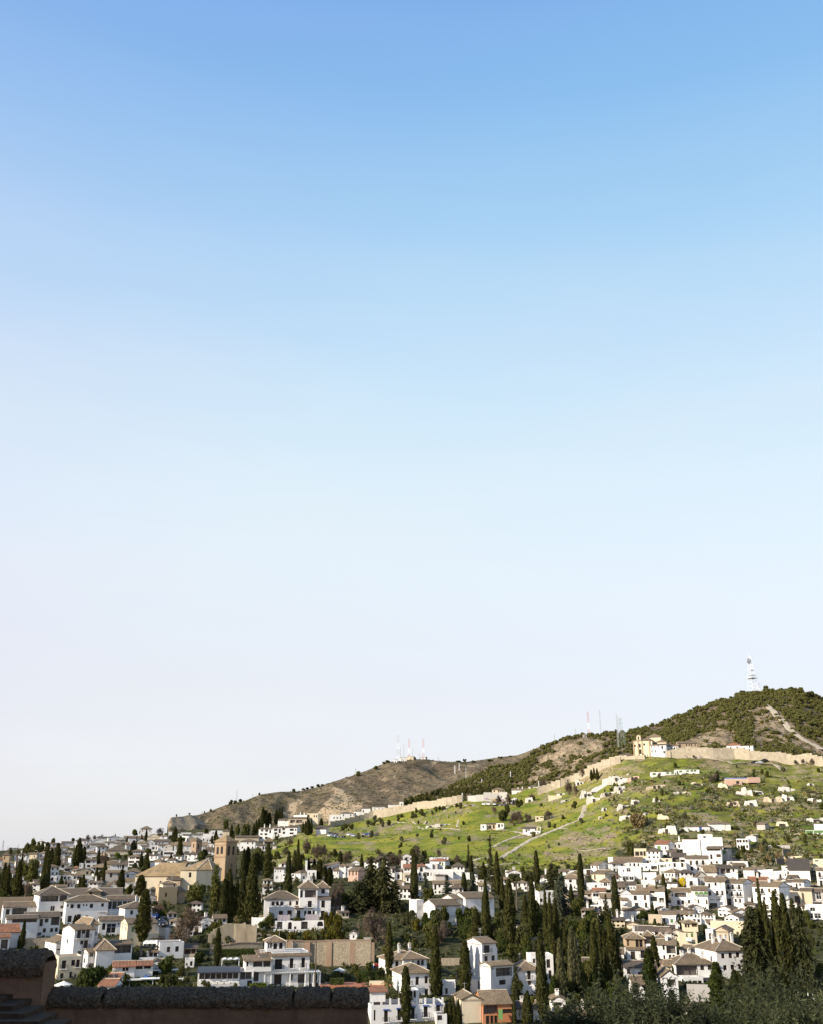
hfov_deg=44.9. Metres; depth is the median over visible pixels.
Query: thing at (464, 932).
garden tree
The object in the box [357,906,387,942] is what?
bare tree
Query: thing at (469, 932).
garden tree
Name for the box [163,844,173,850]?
house
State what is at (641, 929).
house
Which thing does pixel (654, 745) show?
hermitage church
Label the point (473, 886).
conifer tree
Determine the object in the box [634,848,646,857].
house
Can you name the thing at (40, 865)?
house
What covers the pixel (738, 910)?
house
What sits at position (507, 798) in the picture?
bare tree
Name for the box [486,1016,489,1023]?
door
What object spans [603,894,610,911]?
conifer tree
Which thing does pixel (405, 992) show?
cypress tree
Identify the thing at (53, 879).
town house
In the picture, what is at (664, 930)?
house
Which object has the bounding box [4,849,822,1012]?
town undergrowth
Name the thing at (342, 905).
house
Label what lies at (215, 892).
cypress tree
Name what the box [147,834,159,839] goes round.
town house
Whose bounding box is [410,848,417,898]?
cypress tree
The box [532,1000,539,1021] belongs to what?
house
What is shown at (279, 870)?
house
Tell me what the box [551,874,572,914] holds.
conifer tree
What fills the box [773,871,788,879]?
house
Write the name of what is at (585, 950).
garden tree
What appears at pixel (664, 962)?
house
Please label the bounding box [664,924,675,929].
house
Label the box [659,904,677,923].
house
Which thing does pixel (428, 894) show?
broadleaf tree
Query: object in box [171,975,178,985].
garden bush
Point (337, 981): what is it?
hedge
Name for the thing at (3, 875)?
cypress tree
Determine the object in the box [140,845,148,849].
house
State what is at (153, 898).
house
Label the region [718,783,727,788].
cave house
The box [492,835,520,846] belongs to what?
footpath
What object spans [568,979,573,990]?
garden tree
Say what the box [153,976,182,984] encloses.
hedge
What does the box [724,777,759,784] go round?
house
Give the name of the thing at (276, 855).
broadleaf tree
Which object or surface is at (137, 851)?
town house
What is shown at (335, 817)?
town house
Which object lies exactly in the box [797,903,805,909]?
house
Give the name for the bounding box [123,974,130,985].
garden bush
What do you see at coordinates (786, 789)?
cave house
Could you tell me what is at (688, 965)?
house
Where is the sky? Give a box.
[0,0,822,850]
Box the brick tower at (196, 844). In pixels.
[191,837,202,852]
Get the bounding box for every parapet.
[0,948,56,1012]
[46,985,369,1023]
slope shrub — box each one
[441,837,446,844]
[571,801,576,808]
[682,810,686,818]
[735,850,741,858]
[740,846,744,853]
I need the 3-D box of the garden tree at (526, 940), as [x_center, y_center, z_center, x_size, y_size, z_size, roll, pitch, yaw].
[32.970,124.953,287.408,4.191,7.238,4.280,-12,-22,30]
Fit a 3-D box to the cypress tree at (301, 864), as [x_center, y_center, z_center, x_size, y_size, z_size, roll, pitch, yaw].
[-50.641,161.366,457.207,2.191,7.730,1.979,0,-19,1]
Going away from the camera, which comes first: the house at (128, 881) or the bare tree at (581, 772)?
the house at (128, 881)
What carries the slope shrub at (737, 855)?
on the hillside
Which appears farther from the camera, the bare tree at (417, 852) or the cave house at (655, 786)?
the cave house at (655, 786)
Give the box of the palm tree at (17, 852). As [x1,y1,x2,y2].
[15,848,21,867]
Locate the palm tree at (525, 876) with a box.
[521,873,529,900]
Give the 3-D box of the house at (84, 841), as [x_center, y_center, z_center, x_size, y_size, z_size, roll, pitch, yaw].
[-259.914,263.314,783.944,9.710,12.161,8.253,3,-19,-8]
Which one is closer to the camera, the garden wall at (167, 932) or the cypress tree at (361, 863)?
the garden wall at (167, 932)
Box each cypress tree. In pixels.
[0,863,6,896]
[1,864,10,895]
[11,860,23,896]
[18,920,25,947]
[39,845,50,889]
[51,842,61,866]
[51,848,53,863]
[58,875,63,883]
[72,837,83,865]
[79,874,85,887]
[83,846,86,862]
[93,867,98,879]
[96,849,100,863]
[101,860,106,880]
[116,869,125,892]
[133,875,146,900]
[133,888,152,955]
[138,852,143,867]
[143,851,149,870]
[175,836,182,857]
[209,863,221,913]
[213,927,221,965]
[218,878,228,913]
[225,868,232,920]
[229,825,232,836]
[230,886,236,917]
[234,876,239,914]
[236,871,245,916]
[239,849,246,876]
[243,853,259,918]
[246,847,250,875]
[252,823,255,834]
[255,820,257,833]
[257,818,260,832]
[257,892,261,910]
[260,807,266,826]
[262,842,272,878]
[265,810,268,826]
[268,812,271,825]
[274,810,278,824]
[283,851,292,892]
[291,850,297,873]
[296,839,300,870]
[299,855,302,869]
[304,819,311,834]
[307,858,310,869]
[315,859,323,878]
[321,866,327,883]
[326,867,334,885]
[337,851,343,863]
[359,854,363,866]
[384,921,393,977]
[399,965,412,1023]
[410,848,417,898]
[429,924,443,995]
[443,1004,448,1022]
[447,999,452,1023]
[451,997,456,1023]
[455,999,461,1023]
[457,940,473,990]
[461,872,466,891]
[469,855,473,877]
[470,912,483,937]
[480,861,485,879]
[480,877,490,937]
[492,851,500,895]
[498,875,504,909]
[503,878,516,943]
[512,992,516,1023]
[520,895,528,923]
[521,990,532,1023]
[527,871,539,935]
[533,850,540,890]
[534,931,549,1022]
[542,888,547,947]
[547,893,553,945]
[550,932,556,972]
[552,897,561,940]
[555,937,567,995]
[562,923,567,956]
[567,926,580,990]
[568,883,573,903]
[577,853,584,899]
[580,853,585,888]
[589,922,599,972]
[595,768,599,779]
[596,945,600,972]
[597,913,602,971]
[601,928,605,973]
[604,945,612,981]
[605,911,619,973]
[610,875,620,916]
[640,948,658,998]
[649,935,659,966]
[661,874,668,902]
[707,961,728,1009]
[729,969,742,1008]
[755,876,766,972]
[762,900,777,991]
[770,890,791,987]
[779,892,796,987]
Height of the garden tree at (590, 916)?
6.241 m
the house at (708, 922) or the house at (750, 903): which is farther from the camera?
the house at (750, 903)
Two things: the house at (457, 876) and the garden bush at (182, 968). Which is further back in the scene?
the house at (457, 876)
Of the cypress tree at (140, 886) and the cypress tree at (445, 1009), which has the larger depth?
the cypress tree at (140, 886)
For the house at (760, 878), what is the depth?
382.32 m
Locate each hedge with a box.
[130,977,146,983]
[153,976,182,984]
[220,948,257,956]
[249,982,266,986]
[329,977,343,984]
[333,970,368,981]
[370,970,384,980]
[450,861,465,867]
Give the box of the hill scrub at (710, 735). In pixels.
[529,706,822,783]
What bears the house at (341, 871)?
on the hillside
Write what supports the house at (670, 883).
on the hillside
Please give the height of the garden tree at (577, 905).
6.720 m
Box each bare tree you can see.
[24,881,32,896]
[100,852,108,863]
[153,901,165,913]
[156,828,163,834]
[168,906,203,941]
[284,838,293,846]
[302,838,311,850]
[311,842,321,859]
[319,844,330,859]
[331,883,341,909]
[335,881,343,893]
[342,851,351,861]
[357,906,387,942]
[387,853,397,865]
[396,854,409,866]
[414,846,422,860]
[431,920,451,941]
[451,854,461,860]
[493,795,501,804]
[502,793,510,804]
[508,812,517,823]
[513,811,523,823]
[523,812,530,822]
[537,779,547,785]
[543,811,552,819]
[564,778,571,794]
[571,783,579,796]
[578,767,583,776]
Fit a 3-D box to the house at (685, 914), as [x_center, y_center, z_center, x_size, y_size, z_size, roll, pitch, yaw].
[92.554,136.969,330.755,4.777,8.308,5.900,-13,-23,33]
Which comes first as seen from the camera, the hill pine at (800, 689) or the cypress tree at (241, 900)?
the cypress tree at (241, 900)
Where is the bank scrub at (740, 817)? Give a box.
[607,769,822,867]
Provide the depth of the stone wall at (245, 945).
286.89 m
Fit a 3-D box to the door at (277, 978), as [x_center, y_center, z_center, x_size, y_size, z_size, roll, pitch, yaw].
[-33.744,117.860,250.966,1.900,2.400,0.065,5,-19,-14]
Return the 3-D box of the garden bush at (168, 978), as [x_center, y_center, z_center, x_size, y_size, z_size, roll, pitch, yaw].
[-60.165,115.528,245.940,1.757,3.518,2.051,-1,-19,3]
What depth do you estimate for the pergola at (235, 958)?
267.99 m
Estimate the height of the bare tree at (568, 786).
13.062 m
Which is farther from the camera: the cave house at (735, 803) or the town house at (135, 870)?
the cave house at (735, 803)
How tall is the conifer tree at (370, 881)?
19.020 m
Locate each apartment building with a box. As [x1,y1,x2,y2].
[259,822,300,841]
[278,812,320,825]
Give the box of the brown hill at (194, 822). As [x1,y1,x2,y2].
[167,755,515,832]
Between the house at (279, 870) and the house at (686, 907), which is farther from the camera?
the house at (279, 870)
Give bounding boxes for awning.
[143,940,155,943]
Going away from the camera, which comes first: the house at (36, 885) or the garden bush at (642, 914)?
the garden bush at (642, 914)
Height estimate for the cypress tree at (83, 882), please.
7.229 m
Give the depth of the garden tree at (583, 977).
251.24 m
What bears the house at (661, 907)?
on the hillside
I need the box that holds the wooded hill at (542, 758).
[412,692,822,803]
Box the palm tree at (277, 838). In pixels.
[271,833,281,849]
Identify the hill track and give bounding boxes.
[766,704,822,748]
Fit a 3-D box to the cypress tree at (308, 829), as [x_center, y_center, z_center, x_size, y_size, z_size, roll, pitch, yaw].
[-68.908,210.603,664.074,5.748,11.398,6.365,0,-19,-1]
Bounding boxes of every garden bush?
[75,968,87,986]
[82,964,106,986]
[107,965,112,974]
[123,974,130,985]
[157,955,172,974]
[159,974,164,983]
[164,972,171,985]
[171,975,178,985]
[179,965,184,975]
[194,952,204,962]
[203,981,210,986]
[213,919,222,928]
[225,936,231,943]
[239,915,245,922]
[258,921,265,929]
[351,963,357,972]
[356,973,361,982]
[365,962,371,971]
[400,917,405,924]
[404,933,410,941]
[411,939,419,947]
[413,918,419,930]
[458,925,463,936]
[495,932,503,945]
[549,973,556,994]
[636,911,647,919]
[790,921,794,932]
[803,910,810,919]
[807,919,814,928]
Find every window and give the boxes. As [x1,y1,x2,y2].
[61,960,65,968]
[106,923,115,932]
[275,959,281,968]
[301,958,304,967]
[317,921,322,925]
[384,1010,387,1021]
[397,1009,400,1019]
[424,1006,427,1016]
[447,915,454,921]
[484,945,488,952]
[546,959,549,967]
[814,913,820,918]
[816,892,821,898]
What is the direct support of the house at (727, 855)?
on the hillside
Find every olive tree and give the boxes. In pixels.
[518,950,705,1023]
[526,983,628,1023]
[585,976,747,1023]
[670,988,768,1023]
[689,998,793,1023]
[691,939,822,1022]
[729,977,822,1023]
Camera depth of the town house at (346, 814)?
787.66 m
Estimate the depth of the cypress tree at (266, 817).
800.29 m
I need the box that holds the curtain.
[498,1009,502,1019]
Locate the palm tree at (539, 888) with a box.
[535,883,543,913]
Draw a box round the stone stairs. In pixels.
[0,994,71,1023]
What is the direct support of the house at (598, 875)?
on the hillside
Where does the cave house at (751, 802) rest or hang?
on the hillside
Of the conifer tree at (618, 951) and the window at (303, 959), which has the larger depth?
the conifer tree at (618, 951)
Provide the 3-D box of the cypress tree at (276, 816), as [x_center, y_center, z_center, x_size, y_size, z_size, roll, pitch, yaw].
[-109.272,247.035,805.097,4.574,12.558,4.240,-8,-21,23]
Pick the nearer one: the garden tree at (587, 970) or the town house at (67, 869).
the garden tree at (587, 970)
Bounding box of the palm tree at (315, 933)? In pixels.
[311,926,322,986]
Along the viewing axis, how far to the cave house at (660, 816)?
503.62 m
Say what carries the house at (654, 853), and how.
on the hillside
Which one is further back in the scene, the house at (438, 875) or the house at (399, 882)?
the house at (438, 875)
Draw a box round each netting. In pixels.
[277,915,289,920]
[305,914,318,919]
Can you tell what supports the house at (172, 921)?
on the hillside
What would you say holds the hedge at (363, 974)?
on the hillside
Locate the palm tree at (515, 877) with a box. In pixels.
[508,873,521,912]
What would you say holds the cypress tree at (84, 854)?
on the hillside
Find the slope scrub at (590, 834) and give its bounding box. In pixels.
[274,757,822,870]
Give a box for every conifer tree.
[128,840,136,853]
[171,826,177,841]
[311,873,317,881]
[343,880,375,914]
[361,856,379,909]
[367,854,394,913]
[383,881,406,912]
[419,872,430,899]
[439,875,453,898]
[466,844,469,867]
[468,872,477,891]
[486,835,493,880]
[510,965,522,1001]
[542,862,558,890]
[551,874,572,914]
[552,881,564,915]
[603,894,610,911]
[615,930,623,976]
[737,905,777,990]
[742,935,752,990]
[788,898,795,921]
[792,907,822,993]
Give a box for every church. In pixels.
[135,858,221,889]
[633,734,667,756]
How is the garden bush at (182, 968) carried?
on the hillside
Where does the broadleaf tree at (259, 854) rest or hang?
on the hillside
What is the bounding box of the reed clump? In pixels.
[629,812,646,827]
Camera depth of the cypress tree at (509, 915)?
293.51 m
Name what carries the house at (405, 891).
on the hillside
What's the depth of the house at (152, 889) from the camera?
386.81 m
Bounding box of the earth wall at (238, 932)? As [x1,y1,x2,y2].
[208,923,256,943]
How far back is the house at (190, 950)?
278.96 m
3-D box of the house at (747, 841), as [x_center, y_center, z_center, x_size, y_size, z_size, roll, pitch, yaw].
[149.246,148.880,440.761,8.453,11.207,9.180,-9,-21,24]
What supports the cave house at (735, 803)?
on the hillside
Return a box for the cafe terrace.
[199,983,239,987]
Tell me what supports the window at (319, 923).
in the terrace building at (307, 924)
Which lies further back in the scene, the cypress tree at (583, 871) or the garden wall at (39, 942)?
the cypress tree at (583, 871)
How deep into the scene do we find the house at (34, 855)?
687.67 m
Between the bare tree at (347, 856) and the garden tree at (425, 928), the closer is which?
the garden tree at (425, 928)
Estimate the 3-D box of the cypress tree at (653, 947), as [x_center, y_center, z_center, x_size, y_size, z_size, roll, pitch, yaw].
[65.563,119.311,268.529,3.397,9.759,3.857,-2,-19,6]
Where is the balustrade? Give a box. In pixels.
[273,929,316,931]
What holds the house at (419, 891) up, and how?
on the hillside
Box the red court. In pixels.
[320,982,390,988]
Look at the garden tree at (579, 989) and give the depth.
247.52 m
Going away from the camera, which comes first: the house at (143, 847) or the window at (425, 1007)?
the window at (425, 1007)
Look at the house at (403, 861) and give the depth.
454.78 m
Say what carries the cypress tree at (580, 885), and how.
on the hillside
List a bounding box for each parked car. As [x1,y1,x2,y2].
[158,921,167,926]
[159,916,167,920]
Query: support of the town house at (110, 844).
on the hillside
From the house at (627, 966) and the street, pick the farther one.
the street
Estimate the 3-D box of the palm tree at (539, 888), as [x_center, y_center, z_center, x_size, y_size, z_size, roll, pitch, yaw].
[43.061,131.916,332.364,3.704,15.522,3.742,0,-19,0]
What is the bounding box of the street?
[155,917,172,939]
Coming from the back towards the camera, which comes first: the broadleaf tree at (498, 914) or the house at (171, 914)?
the house at (171, 914)
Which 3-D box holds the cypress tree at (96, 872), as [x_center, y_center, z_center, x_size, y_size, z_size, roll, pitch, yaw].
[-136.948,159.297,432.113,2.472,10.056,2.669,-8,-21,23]
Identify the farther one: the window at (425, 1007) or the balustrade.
the balustrade
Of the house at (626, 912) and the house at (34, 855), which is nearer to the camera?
the house at (626, 912)
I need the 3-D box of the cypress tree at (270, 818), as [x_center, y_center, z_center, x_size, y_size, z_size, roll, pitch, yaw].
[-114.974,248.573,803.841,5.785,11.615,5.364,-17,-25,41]
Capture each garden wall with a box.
[23,938,47,947]
[139,957,153,959]
[165,928,169,939]
[369,981,383,984]
[423,869,451,871]
[429,958,460,965]
[525,985,535,994]
[548,795,561,801]
[686,984,711,1002]
[693,914,711,923]
[710,920,743,934]
[768,845,789,848]
[775,858,784,864]
[782,849,789,856]
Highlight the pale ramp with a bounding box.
[591,784,607,791]
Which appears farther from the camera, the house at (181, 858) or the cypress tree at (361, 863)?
the house at (181, 858)
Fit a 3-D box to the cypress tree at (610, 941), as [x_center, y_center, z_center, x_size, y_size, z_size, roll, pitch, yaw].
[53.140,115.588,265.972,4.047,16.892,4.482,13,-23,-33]
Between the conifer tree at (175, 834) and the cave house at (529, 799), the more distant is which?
the conifer tree at (175, 834)
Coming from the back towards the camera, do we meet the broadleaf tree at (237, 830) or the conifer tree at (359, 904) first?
the broadleaf tree at (237, 830)
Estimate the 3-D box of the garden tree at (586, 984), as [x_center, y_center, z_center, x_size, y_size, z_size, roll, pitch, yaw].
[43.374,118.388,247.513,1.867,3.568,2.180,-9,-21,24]
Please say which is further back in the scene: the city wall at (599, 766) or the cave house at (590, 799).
the city wall at (599, 766)
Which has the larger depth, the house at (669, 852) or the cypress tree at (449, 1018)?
the house at (669, 852)
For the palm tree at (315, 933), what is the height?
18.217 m
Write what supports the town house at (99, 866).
on the hillside
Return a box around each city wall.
[328,795,462,826]
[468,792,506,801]
[538,757,620,794]
[609,755,645,759]
[666,747,822,765]
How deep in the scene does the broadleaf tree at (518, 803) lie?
671.11 m
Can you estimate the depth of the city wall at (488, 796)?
711.64 m
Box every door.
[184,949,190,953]
[274,974,281,984]
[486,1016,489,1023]
[631,951,634,958]
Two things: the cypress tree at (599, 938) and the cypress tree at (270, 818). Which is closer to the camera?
the cypress tree at (599, 938)
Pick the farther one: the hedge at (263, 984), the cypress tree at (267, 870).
the cypress tree at (267, 870)
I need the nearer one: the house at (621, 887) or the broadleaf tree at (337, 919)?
the broadleaf tree at (337, 919)
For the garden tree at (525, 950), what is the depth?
274.65 m
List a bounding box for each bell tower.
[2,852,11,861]
[214,835,238,880]
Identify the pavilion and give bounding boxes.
[197,966,240,985]
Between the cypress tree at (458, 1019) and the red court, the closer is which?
the cypress tree at (458, 1019)
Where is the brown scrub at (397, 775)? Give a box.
[211,756,511,828]
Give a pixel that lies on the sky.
(446, 374)
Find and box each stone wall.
[209,942,262,953]
[286,939,374,966]
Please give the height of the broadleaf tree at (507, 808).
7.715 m
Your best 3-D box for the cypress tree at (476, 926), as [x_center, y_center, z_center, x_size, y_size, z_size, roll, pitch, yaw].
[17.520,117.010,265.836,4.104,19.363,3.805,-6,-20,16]
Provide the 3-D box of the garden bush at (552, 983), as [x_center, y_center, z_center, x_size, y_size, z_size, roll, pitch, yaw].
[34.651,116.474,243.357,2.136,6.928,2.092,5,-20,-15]
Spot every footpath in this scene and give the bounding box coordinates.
[397,826,459,829]
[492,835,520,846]
[500,805,586,858]
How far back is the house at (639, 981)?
248.18 m
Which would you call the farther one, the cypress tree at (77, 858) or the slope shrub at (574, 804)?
the slope shrub at (574, 804)
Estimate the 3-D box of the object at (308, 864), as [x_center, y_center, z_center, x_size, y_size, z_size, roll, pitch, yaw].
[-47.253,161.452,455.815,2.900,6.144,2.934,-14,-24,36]
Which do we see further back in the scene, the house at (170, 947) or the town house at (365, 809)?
the town house at (365, 809)
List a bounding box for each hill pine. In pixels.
[408,796,413,803]
[415,795,420,801]
[798,687,804,692]
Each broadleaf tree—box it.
[22,863,28,880]
[24,843,29,852]
[26,857,39,881]
[30,839,35,850]
[33,844,40,852]
[37,841,44,851]
[185,881,203,901]
[223,819,228,829]
[235,823,239,834]
[241,824,250,834]
[255,848,264,873]
[265,912,274,929]
[273,851,280,859]
[276,930,286,939]
[287,932,296,939]
[302,929,311,940]
[320,928,330,939]
[323,911,333,928]
[328,924,339,939]
[333,913,342,930]
[337,931,344,939]
[339,892,351,906]
[423,888,433,899]
[495,909,500,917]
[498,810,507,821]
[504,804,509,813]
[515,799,522,807]
[626,841,633,856]
[679,877,685,886]
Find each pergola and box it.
[122,977,183,985]
[139,945,157,956]
[221,957,239,965]
[264,970,320,986]
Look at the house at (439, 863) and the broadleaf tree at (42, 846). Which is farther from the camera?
the broadleaf tree at (42, 846)
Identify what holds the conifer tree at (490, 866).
on the hillside
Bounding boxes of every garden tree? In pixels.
[126,884,132,894]
[152,901,157,910]
[161,900,167,910]
[184,903,191,913]
[197,851,205,861]
[270,861,275,873]
[292,876,300,887]
[333,849,337,856]
[405,910,416,925]
[421,916,429,925]
[422,850,426,859]
[422,917,438,932]
[425,930,432,944]
[433,908,442,925]
[439,905,448,921]
[455,907,469,928]
[461,917,471,938]
[461,926,467,941]
[464,906,480,917]
[467,926,471,938]
[491,922,498,940]
[493,917,501,931]
[498,937,507,952]
[499,910,504,929]
[506,942,517,958]
[511,975,523,994]
[515,920,529,943]
[517,932,532,953]
[521,946,534,959]
[530,996,534,1006]
[533,938,537,951]
[536,913,541,928]
[559,926,562,943]
[560,917,567,926]
[567,919,578,933]
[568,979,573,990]
[572,897,582,916]
[572,993,580,1001]
[575,917,589,935]
[577,980,584,993]
[578,931,589,949]
[579,962,584,970]
[581,940,589,956]
[581,971,587,981]
[583,980,588,992]
[584,964,590,981]
[585,909,597,918]
[585,912,595,921]
[588,972,598,988]
[590,918,605,937]
[597,972,606,988]
[599,910,611,923]
[602,960,615,975]
[603,915,614,933]
[605,980,612,992]
[609,988,619,1000]
[611,975,621,985]
[815,963,822,974]
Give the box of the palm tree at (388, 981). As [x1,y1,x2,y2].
[381,973,394,994]
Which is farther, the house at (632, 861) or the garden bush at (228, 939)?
the house at (632, 861)
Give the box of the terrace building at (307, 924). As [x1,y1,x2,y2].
[275,920,323,930]
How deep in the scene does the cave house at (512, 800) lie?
696.86 m
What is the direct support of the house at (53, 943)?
on the hillside
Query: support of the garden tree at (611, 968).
on the hillside
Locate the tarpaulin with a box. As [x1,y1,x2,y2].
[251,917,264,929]
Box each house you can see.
[0,897,36,922]
[0,923,20,949]
[5,908,60,937]
[14,851,28,861]
[27,852,38,858]
[32,881,39,891]
[32,885,70,920]
[38,851,44,857]
[38,861,42,872]
[44,934,61,955]
[50,876,56,882]
[51,864,58,875]
[55,884,67,887]
[55,953,81,979]
[56,872,72,882]
[59,859,68,869]
[59,882,122,898]
[60,916,100,967]
[61,841,74,845]
[62,849,72,853]
[62,895,109,923]
[63,880,75,887]
[64,866,74,871]
[72,872,83,883]
[75,838,88,846]
[75,868,91,874]
[84,857,97,864]
[86,847,95,851]
[86,851,96,855]
[88,876,103,887]
[89,843,104,847]
[90,864,109,871]
[92,839,104,842]
[93,933,132,967]
[96,845,108,852]
[97,834,106,841]
[97,915,123,934]
[97,969,126,988]
[99,883,110,887]
[101,889,134,915]
[105,841,114,848]
[105,847,127,855]
[105,870,120,882]
[107,836,119,841]
[110,860,128,870]
[112,951,153,977]
[118,895,153,916]
[119,916,158,946]
[123,836,144,839]
[124,870,138,877]
[124,878,134,888]
[125,840,130,849]
[128,836,136,842]
[128,854,144,866]
[129,868,140,872]
[132,849,144,854]
[137,841,148,848]
[139,891,156,900]
[140,826,151,836]
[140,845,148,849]
[145,852,162,860]
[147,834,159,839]
[147,839,154,844]
[147,949,159,957]
[148,886,155,895]
[149,845,157,850]
[150,859,168,866]
[150,926,164,939]
[153,958,162,972]
[155,839,170,844]
[155,880,186,904]
[156,940,183,957]
[158,844,166,850]
[160,832,167,838]
[160,856,172,860]
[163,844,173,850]
[163,851,176,857]
[166,911,178,918]
[167,858,177,862]
[169,918,180,926]
[173,854,183,860]
[174,842,207,852]
[182,836,192,841]
[183,849,188,859]
[183,943,198,957]
[185,957,193,967]
[187,852,197,860]
[187,901,203,911]
[193,922,204,931]
[200,912,212,927]
[211,831,221,835]
[211,914,227,925]
[222,829,229,836]
[235,835,258,843]
[239,839,257,850]
[239,969,253,986]
[256,837,276,850]
[262,884,269,894]
[263,875,330,918]
[263,878,272,883]
[274,861,285,881]
[282,873,295,881]
[295,870,306,880]
[307,870,315,878]
[316,825,329,834]
[323,862,340,873]
[329,815,341,820]
[331,899,346,910]
[333,863,354,877]
[334,906,349,917]
[341,812,353,819]
[347,867,367,881]
[349,930,360,939]
[350,860,359,864]
[361,807,370,814]
[363,860,379,868]
[368,987,446,1023]
[372,806,384,811]
[377,942,428,972]
[387,866,401,879]
[387,879,403,887]
[390,962,430,995]
[398,882,410,899]
[399,853,410,865]
[401,855,405,868]
[403,863,425,872]
[403,873,409,880]
[405,875,418,882]
[409,891,494,921]
[417,887,422,895]
[418,872,431,880]
[425,858,450,868]
[430,857,447,859]
[432,871,452,879]
[432,880,452,893]
[435,824,449,827]
[442,979,455,995]
[450,885,463,893]
[451,862,464,872]
[452,982,512,1023]
[453,873,469,879]
[453,880,461,885]
[466,936,514,994]
[470,979,478,992]
[478,882,483,891]
[480,823,504,830]
[486,882,491,891]
[492,788,504,792]
[505,798,517,803]
[505,866,521,877]
[511,785,537,793]
[511,880,526,889]
[513,953,535,994]
[515,996,522,1019]
[522,827,541,834]
[525,797,532,802]
[526,952,553,983]
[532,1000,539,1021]
[535,816,543,821]
[535,890,554,904]
[548,988,565,1011]
[558,869,569,875]
[564,869,585,890]
[565,892,577,905]
[575,779,583,785]
[580,790,591,798]
[581,901,594,917]
[583,869,590,875]
[584,890,597,902]
[586,796,599,804]
[586,883,599,889]
[590,861,607,872]
[590,870,617,882]
[590,898,608,910]
[591,887,606,892]
[592,892,599,903]
[598,877,611,889]
[598,887,611,907]
[600,792,613,797]
[602,778,607,785]
[607,773,628,784]
[607,860,624,870]
[610,875,633,880]
[610,883,625,894]
[612,909,624,927]
[613,857,642,867]
[614,786,625,792]
[617,778,627,785]
[617,804,628,810]
[617,876,636,889]
[618,866,641,878]
[619,815,629,820]
[620,889,631,906]
[620,896,627,909]
[620,948,623,958]
[621,924,645,959]
[622,907,634,919]
[622,960,657,978]
[625,915,639,928]
[627,776,639,782]
[628,975,644,997]
[629,905,644,919]
[630,881,665,908]
[631,800,639,805]
[631,918,669,935]
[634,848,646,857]
[641,880,654,884]
[642,930,653,948]
[643,858,658,864]
[643,863,657,870]
[643,872,655,879]
[646,784,665,789]
[647,848,662,859]
[648,914,661,923]
[650,770,699,776]
[653,869,676,884]
[654,840,674,855]
[655,932,676,958]
[656,900,668,912]
[657,814,668,819]
[657,965,678,997]
[658,825,677,834]
[659,858,671,861]
[659,862,686,873]
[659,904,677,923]
[659,928,671,937]
[659,959,671,970]
[663,868,679,879]
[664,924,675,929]
[665,849,676,856]
[665,875,678,888]
[668,744,678,750]
[668,947,712,982]
[670,884,691,905]
[670,922,684,938]
[671,853,686,861]
[674,836,682,849]
[675,741,696,747]
[675,912,698,945]
[678,864,693,880]
[679,911,698,917]
[680,903,694,910]
[680,944,694,952]
[682,834,722,854]
[684,855,708,873]
[685,822,730,831]
[686,878,697,887]
[688,899,701,911]
[691,880,708,909]
[692,917,705,923]
[693,871,706,885]
[698,911,713,918]
[700,865,717,875]
[704,873,726,906]
[705,846,723,863]
[705,913,721,927]
[705,924,734,941]
[715,865,737,877]
[716,898,737,916]
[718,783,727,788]
[722,850,731,861]
[723,913,743,920]
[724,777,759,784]
[725,872,753,907]
[726,743,753,750]
[726,801,739,806]
[727,861,747,866]
[728,863,746,874]
[728,901,745,915]
[736,787,752,795]
[736,835,758,849]
[742,861,764,877]
[743,898,756,909]
[744,800,757,805]
[748,872,768,882]
[751,878,789,909]
[756,821,769,829]
[763,797,782,801]
[763,869,773,878]
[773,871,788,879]
[776,821,788,826]
[777,786,795,791]
[777,871,786,880]
[782,794,794,800]
[784,879,810,887]
[785,895,796,908]
[786,874,800,878]
[787,858,810,880]
[789,887,798,890]
[790,891,802,903]
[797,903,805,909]
[799,887,813,903]
[805,824,822,834]
[805,904,822,919]
[806,818,822,822]
[807,798,822,801]
[811,888,822,903]
[813,859,822,870]
[815,867,822,885]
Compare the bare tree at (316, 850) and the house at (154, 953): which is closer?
the house at (154, 953)
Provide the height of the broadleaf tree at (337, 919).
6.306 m
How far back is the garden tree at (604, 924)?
310.31 m
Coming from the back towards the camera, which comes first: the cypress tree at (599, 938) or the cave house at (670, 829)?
the cave house at (670, 829)
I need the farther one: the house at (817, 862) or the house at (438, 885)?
the house at (817, 862)
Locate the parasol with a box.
[54,981,72,986]
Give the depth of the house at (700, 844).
431.36 m
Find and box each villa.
[242,927,311,986]
[693,932,744,978]
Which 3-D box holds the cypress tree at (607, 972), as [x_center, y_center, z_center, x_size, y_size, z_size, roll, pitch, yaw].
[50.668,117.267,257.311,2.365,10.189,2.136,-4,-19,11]
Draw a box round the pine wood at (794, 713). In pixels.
[446,688,822,790]
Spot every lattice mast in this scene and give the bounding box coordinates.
[618,718,624,747]
[746,656,758,691]
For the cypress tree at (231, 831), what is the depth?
739.89 m
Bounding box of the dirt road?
[698,757,780,769]
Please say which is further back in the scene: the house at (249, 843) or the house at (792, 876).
the house at (249, 843)
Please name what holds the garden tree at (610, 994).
on the hillside
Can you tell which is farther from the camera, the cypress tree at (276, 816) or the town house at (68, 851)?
the cypress tree at (276, 816)
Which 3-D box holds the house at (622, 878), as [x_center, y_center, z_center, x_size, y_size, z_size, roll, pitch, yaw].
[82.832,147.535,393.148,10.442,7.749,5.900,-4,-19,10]
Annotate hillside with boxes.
[0,756,822,1023]
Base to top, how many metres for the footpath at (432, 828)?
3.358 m
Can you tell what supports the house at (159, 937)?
on the hillside
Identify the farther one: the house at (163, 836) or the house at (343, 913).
the house at (163, 836)
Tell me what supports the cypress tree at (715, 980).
on the hillside

